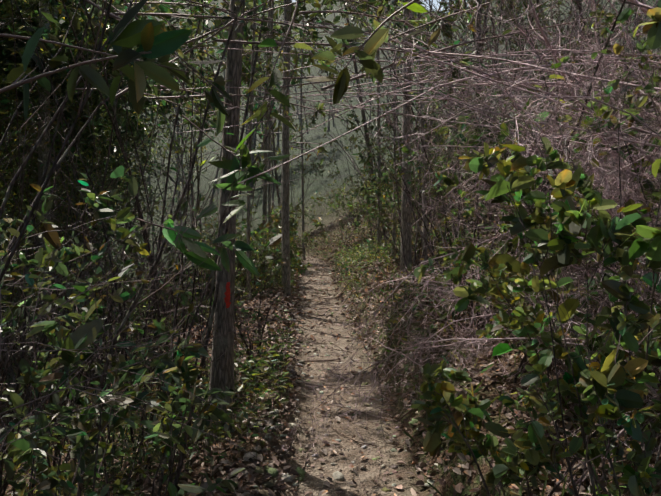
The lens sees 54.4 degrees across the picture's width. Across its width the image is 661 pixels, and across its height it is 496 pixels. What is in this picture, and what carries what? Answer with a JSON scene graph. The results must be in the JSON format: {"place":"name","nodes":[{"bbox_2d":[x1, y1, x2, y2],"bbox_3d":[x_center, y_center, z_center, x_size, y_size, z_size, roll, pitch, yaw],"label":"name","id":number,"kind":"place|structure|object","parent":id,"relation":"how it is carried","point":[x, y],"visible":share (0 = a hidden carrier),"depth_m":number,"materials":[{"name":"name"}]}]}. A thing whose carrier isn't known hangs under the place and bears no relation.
{"place":"outdoors","nodes":[
{"label":"outdoors","id":0,"kind":"place"},
{"bbox_2d":[0,0,660,495],"bbox_3d":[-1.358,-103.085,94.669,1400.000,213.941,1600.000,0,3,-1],"label":"forest floor","id":1,"kind":"structure","parent":0,"point":[360,478],"depth_m":6.20,"materials":[{"name":"brown soil"}]},
{"bbox_2d":[0,0,384,495],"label":"understory shrubs","id":2,"kind":"object","parent":1,"relation":"on","point":[265,258],"visible":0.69,"depth_m":4.43,"materials":[{"name":"green plant"}]},
{"bbox_2d":[16,0,430,371],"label":"tree trunks","id":3,"kind":"object","parent":1,"relation":"on","point":[405,226],"visible":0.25,"depth_m":9.58,"materials":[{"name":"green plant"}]},
{"bbox_2d":[205,0,244,446],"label":"tree trunk","id":4,"kind":"object","parent":1,"relation":"on","point":[222,372],"visible":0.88,"depth_m":4.19,"materials":[{"name":"brown plant"}]},
{"bbox_2d":[0,0,657,399],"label":"trees","id":5,"kind":"object","parent":1,"relation":"on","point":[100,126],"visible":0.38,"depth_m":15.47,"materials":[{"name":"green plant"}]},
{"bbox_2d":[0,0,626,276],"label":"hanging leaf sprays","id":6,"kind":"object","parent":5,"relation":"attached to","point":[154,41],"visible":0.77,"depth_m":2.44,"materials":[{"name":"green plant"}]},
{"bbox_2d":[222,262,437,495],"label":"stones","id":7,"kind":"object","parent":1,"relation":"on","point":[337,475],"visible":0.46,"depth_m":4.24,"materials":[{"name":"stone"}]},
{"bbox_2d":[0,0,660,495],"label":"shrubs","id":8,"kind":"object","parent":1,"relation":"on","point":[584,382],"visible":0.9,"depth_m":2.19,"materials":[{"name":"green plant"}]},
{"bbox_2d":[0,177,660,495],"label":"fallen leaves","id":9,"kind":"object","parent":1,"relation":"on","point":[249,476],"visible":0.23,"depth_m":4.67,"materials":[{"name":"brown plant"}]},
{"bbox_2d":[0,188,660,495],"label":"herb plants","id":10,"kind":"object","parent":1,"relation":"on","point":[252,361],"visible":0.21,"depth_m":4.78,"materials":[{"name":"green plant"}]},
{"bbox_2d":[2,0,659,311],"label":"forest trees","id":11,"kind":"object","parent":1,"relation":"on","point":[254,145],"visible":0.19,"depth_m":31.63,"materials":[{"name":"green plant"}]},
{"bbox_2d":[146,0,660,494],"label":"dead branch tangle","id":12,"kind":"object","parent":1,"relation":"on","point":[622,168],"visible":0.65,"depth_m":3.04,"materials":[{"name":"brown wood"}]},
{"bbox_2d":[280,0,660,329],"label":"trees","id":13,"kind":"object","parent":1,"relation":"on","point":[369,190],"visible":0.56,"depth_m":8.84,"materials":[{"name":"green plant"}]},
{"bbox_2d":[280,0,466,12],"label":"sky","id":14,"kind":"structure","parent":0,"point":[434,1],"materials":[{"name":"white"}]}
]}

